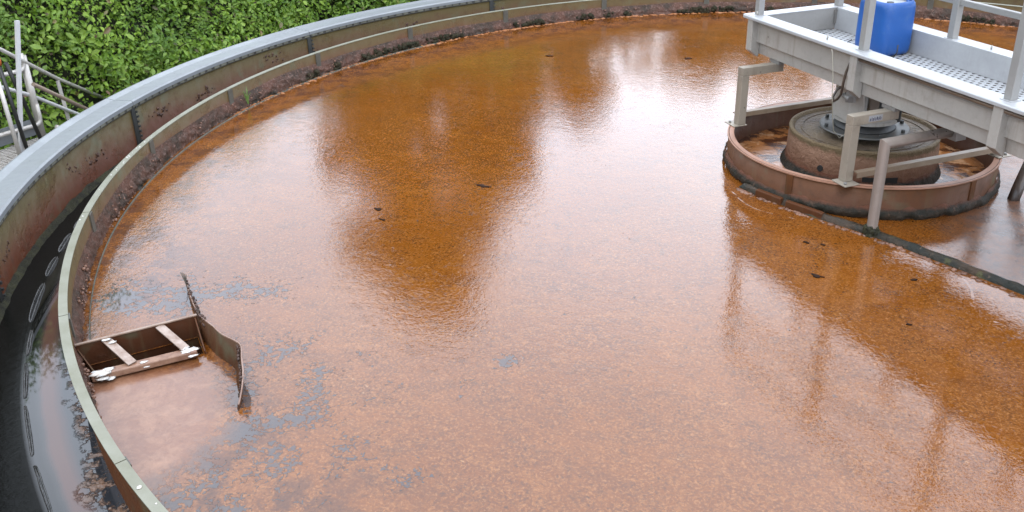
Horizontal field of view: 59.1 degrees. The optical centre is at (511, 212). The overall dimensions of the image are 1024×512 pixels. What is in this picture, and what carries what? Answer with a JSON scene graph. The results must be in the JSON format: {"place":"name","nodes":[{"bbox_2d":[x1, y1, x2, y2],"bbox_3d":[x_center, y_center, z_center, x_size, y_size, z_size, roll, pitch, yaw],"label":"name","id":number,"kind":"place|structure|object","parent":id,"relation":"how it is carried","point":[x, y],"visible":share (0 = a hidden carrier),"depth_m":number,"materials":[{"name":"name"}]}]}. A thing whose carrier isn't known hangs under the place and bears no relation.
{"place":"outdoors","nodes":[
{"label":"outdoors","id":0,"kind":"place"},
{"bbox_2d":[0,183,129,511],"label":"channel water","id":1,"kind":"structure","parent":0,"point":[67,459],"depth_m":4.10,"materials":[{"name":"liquid"}]},
{"bbox_2d":[23,363,27,398],"bbox_3d":[-2.350,0.807,4.368,0.018,0.033,0.331,-12,27,-22],"label":"rubber strip","id":2,"kind":"object","parent":1,"relation":"on","point":[25,382],"visible":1,"depth_m":4.34,"materials":[{"name":"grey rubber"}]},
{"bbox_2d":[24,405,33,455],"bbox_3d":[-2.147,0.963,4.016,0.018,0.033,0.413,-15,28,-27],"label":"rubber strip","id":3,"kind":"object","parent":1,"relation":"on","point":[29,430],"visible":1,"depth_m":3.99,"materials":[{"name":"grey rubber"}]},
{"bbox_2d":[26,330,32,354],"bbox_3d":[-2.494,0.669,4.676,0.020,0.033,0.257,-10,26,-19],"label":"rubber strip","id":4,"kind":"object","parent":1,"relation":"on","point":[29,342],"visible":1,"depth_m":4.65,"materials":[{"name":"grey rubber"}]},
{"bbox_2d":[28,283,44,322],"bbox_3d":[-2.661,0.498,5.058,0.028,0.033,0.461,-8,25,-14],"label":"rubber strip","id":5,"kind":"object","parent":1,"relation":"on","point":[35,298],"visible":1,"depth_m":5.04,"materials":[{"name":"grey rubber"}]},
{"bbox_2d":[33,465,52,511],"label":"rubber strip","id":6,"kind":"object","parent":1,"relation":"on","point":[36,469],"visible":1,"depth_m":3.65,"materials":[{"name":"grey rubber"}]},
{"bbox_2d":[45,257,57,275],"bbox_3d":[-2.775,0.322,5.447,0.028,0.033,0.258,-6,25,-10],"label":"rubber strip","id":7,"kind":"object","parent":1,"relation":"on","point":[47,272],"visible":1,"depth_m":5.43,"materials":[{"name":"grey rubber"}]},
{"bbox_2d":[58,233,71,251],"bbox_3d":[-2.838,0.187,5.744,0.028,0.033,0.277,-5,25,-7],"label":"rubber strip","id":8,"kind":"object","parent":1,"relation":"on","point":[67,237],"visible":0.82,"depth_m":5.72,"materials":[{"name":"grey rubber"}]},
{"bbox_2d":[82,12,1023,511],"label":"tank water","id":9,"kind":"structure","parent":0,"point":[606,290],"depth_m":4.65,"materials":[{"name":"brown liquid"}]},
{"bbox_2d":[476,184,490,187],"bbox_3d":[-0.194,-0.182,6.131,0.118,0.006,0.039,8,26,20],"label":"debris scrap","id":10,"kind":"object","parent":9,"relation":"on","point":[482,185],"visible":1,"depth_m":6.12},
{"bbox_2d":[729,187,810,221],"bbox_3d":[1.592,-0.044,5.737,0.144,0.001,0.680,-16,28,-29],"label":"scum skin","id":11,"kind":"object","parent":9,"relation":"on","point":[754,203],"visible":1,"depth_m":5.73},
{"bbox_2d":[811,273,824,277],"bbox_3d":[1.649,0.343,4.887,0.077,0.006,0.034,20,32,39],"label":"debris scrap","id":12,"kind":"object","parent":9,"relation":"on","point":[815,275],"visible":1,"depth_m":4.89,"materials":[{"name":"grey"}]},
{"bbox_2d":[722,99,1001,220],"bbox_3d":[2.398,-0.248,6.350,1.810,0.588,1.813,8,26,20],"label":"stilling ring","id":13,"kind":"object","parent":9,"relation":"in","point":[922,202],"visible":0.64,"depth_m":5.62,"materials":[{"name":"metal"}]},
{"bbox_2d":[725,58,831,126],"bbox_3d":[2.183,-0.945,6.635,1.310,0.450,0.140,-10,26,-18],"label":"hanger frame","id":14,"kind":"object","parent":13,"relation":"on","point":[741,112],"visible":0.5,"depth_m":6.46,"materials":[{"name":"metal"}]},
{"bbox_2d":[780,106,940,185],"bbox_3d":[2.427,-0.294,6.353,1.060,0.648,1.060,8,26,20],"label":"concrete pedestal","id":15,"kind":"object","parent":13,"relation":"in","point":[813,147],"visible":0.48,"depth_m":5.99,"materials":[{"name":"brown concrete"}]},
{"bbox_2d":[819,85,909,140],"bbox_3d":[2.384,-0.770,6.053,0.580,0.415,0.619,8,26,20],"label":"drive unit","id":16,"kind":"object","parent":15,"relation":"on","point":[846,103],"visible":0.55,"depth_m":5.98,"materials":[{"name":"grey metal"}]},
{"bbox_2d":[743,0,1023,159],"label":"walkway bridge","id":17,"kind":"structure","parent":16,"relation":"on","point":[952,80],"depth_m":5.51,"materials":[{"name":"metal"}]},
{"bbox_2d":[831,49,843,137],"bbox_3d":[2.102,-0.755,5.772,0.216,0.609,0.065,-13,27,-24],"label":"wire","id":18,"kind":"object","parent":17,"relation":"hanging from","point":[832,95],"visible":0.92,"depth_m":5.70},
{"bbox_2d":[833,63,848,101],"bbox_3d":[2.117,-0.851,5.738,0.086,0.352,0.235,-1,25,1],"label":"hose","id":19,"kind":"object","parent":17,"relation":"hanging from","point":[841,87],"visible":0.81,"depth_m":5.70,"materials":[{"name":"black rubber"}]},
{"bbox_2d":[855,0,915,55],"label":"plastic canister","id":20,"kind":"object","parent":17,"relation":"on","point":[893,22],"visible":0.84,"depth_m":5.93,"materials":[{"name":"blue plastic"}]},
{"bbox_2d":[738,126,985,183],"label":"well water","id":21,"kind":"structure","parent":13,"relation":"in","point":[768,145],"depth_m":6.53,"materials":[{"name":"brown liquid"}]},
{"bbox_2d":[832,103,1011,187],"bbox_3d":[2.594,-0.490,5.621,1.310,0.450,0.140,-10,26,-18],"label":"hanger frame","id":22,"kind":"object","parent":13,"relation":"on","point":[854,121],"visible":0.68,"depth_m":5.48,"materials":[{"name":"metal"}]},
{"bbox_2d":[736,183,1023,296],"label":"scraper arm","id":23,"kind":"object","parent":9,"relation":"on","point":[902,245],"visible":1,"depth_m":5.20},
{"bbox_2d":[862,128,965,237],"bbox_3d":[2.342,-0.179,5.293,0.607,0.727,0.107,-10,26,-18],"label":"hanger frame","id":24,"kind":"object","parent":9,"relation":"in","point":[870,228],"visible":0.95,"depth_m":5.18,"materials":[{"name":"metal"}]},
{"bbox_2d":[879,248,973,306],"bbox_3d":[2.273,0.330,4.885,0.270,0.001,0.679,-5,25,-7],"label":"scum skin","id":25,"kind":"object","parent":9,"relation":"on","point":[944,286],"visible":1,"depth_m":4.83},
{"bbox_2d":[1007,162,1023,200],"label":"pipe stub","id":26,"kind":"object","parent":9,"relation":"in","point":[1016,191],"visible":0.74,"depth_m":5.73,"materials":[{"name":"grey metal"}]},
{"bbox_2d":[233,11,1013,115],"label":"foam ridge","id":27,"kind":"structure","parent":0,"point":[520,28],"depth_m":10.00,"materials":[{"name":"brown"}]},
{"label":"ground","id":28,"kind":"structure","parent":0,"visible":0},
{"bbox_2d":[0,47,105,169],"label":"access landing","id":29,"kind":"object","parent":28,"relation":"on","point":[9,134],"visible":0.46,"depth_m":9.11,"materials":[{"name":"metal"}]},
{"bbox_2d":[0,59,27,148],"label":"tool handle","id":30,"kind":"object","parent":29,"relation":"on","point":[13,109],"visible":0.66,"depth_m":8.67,"materials":[{"name":"black rubber"}]},
{"bbox_2d":[14,20,23,151],"bbox_3d":[-4.721,-1.185,8.658,0.301,1.297,0.045,-13,27,-23],"label":"white pole","id":31,"kind":"object","parent":29,"relation":"on","point":[18,68],"visible":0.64,"depth_m":8.61,"materials":[{"name":"white metal"}]},
{"bbox_2d":[4,62,41,138],"bbox_3d":[-4.777,-1.072,8.855,0.040,0.930,0.421,-5,25,-8],"label":"tool handle","id":32,"kind":"object","parent":29,"relation":"on","point":[24,103],"visible":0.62,"depth_m":8.86,"materials":[{"name":"black rubber"}]},
{"bbox_2d":[0,0,419,149],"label":"hedge","id":33,"kind":"object","parent":28,"relation":"on","point":[106,48],"visible":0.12,"depth_m":10.86,"materials":[{"name":"green plant"}]},
{"bbox_2d":[0,0,1023,322],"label":"tank wall","id":34,"kind":"structure","parent":28,"relation":"on","point":[52,180],"depth_m":7.09,"materials":[{"name":"metal"}]},
{"label":"tank floor","id":35,"kind":"structure","parent":0,"visible":0},
{"bbox_2d":[58,0,1022,511],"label":"weir ring","id":36,"kind":"object","parent":35,"relation":"on","point":[134,170],"visible":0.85,"depth_m":7.59,"materials":[{"name":"metal"}]},
{"bbox_2d":[75,314,205,382],"bbox_3d":[-1.738,0.804,4.332,0.550,0.462,0.231,-13,27,-24],"label":"scum box","id":37,"kind":"object","parent":36,"relation":"attached to","point":[124,345],"visible":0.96,"depth_m":4.30,"materials":[{"name":"metal"}]},
{"bbox_2d":[180,272,243,409],"bbox_3d":[-1.497,0.677,4.489,0.150,0.440,1.320,-15,28,-28],"label":"rubber baffle","id":38,"kind":"object","parent":37,"relation":"attached to","point":[227,349],"visible":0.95,"depth_m":4.28,"materials":[{"name":"brown rubber"}]},
{"bbox_2d":[243,88,250,103],"bbox_3d":[-2.339,-1.016,7.824,0.166,0.151,0.048,-4,25,-6],"label":"grass tuft","id":39,"kind":"object","parent":36,"relation":"on","point":[247,98],"visible":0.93,"depth_m":7.82,"materials":[{"name":"green plant"}]}
]}

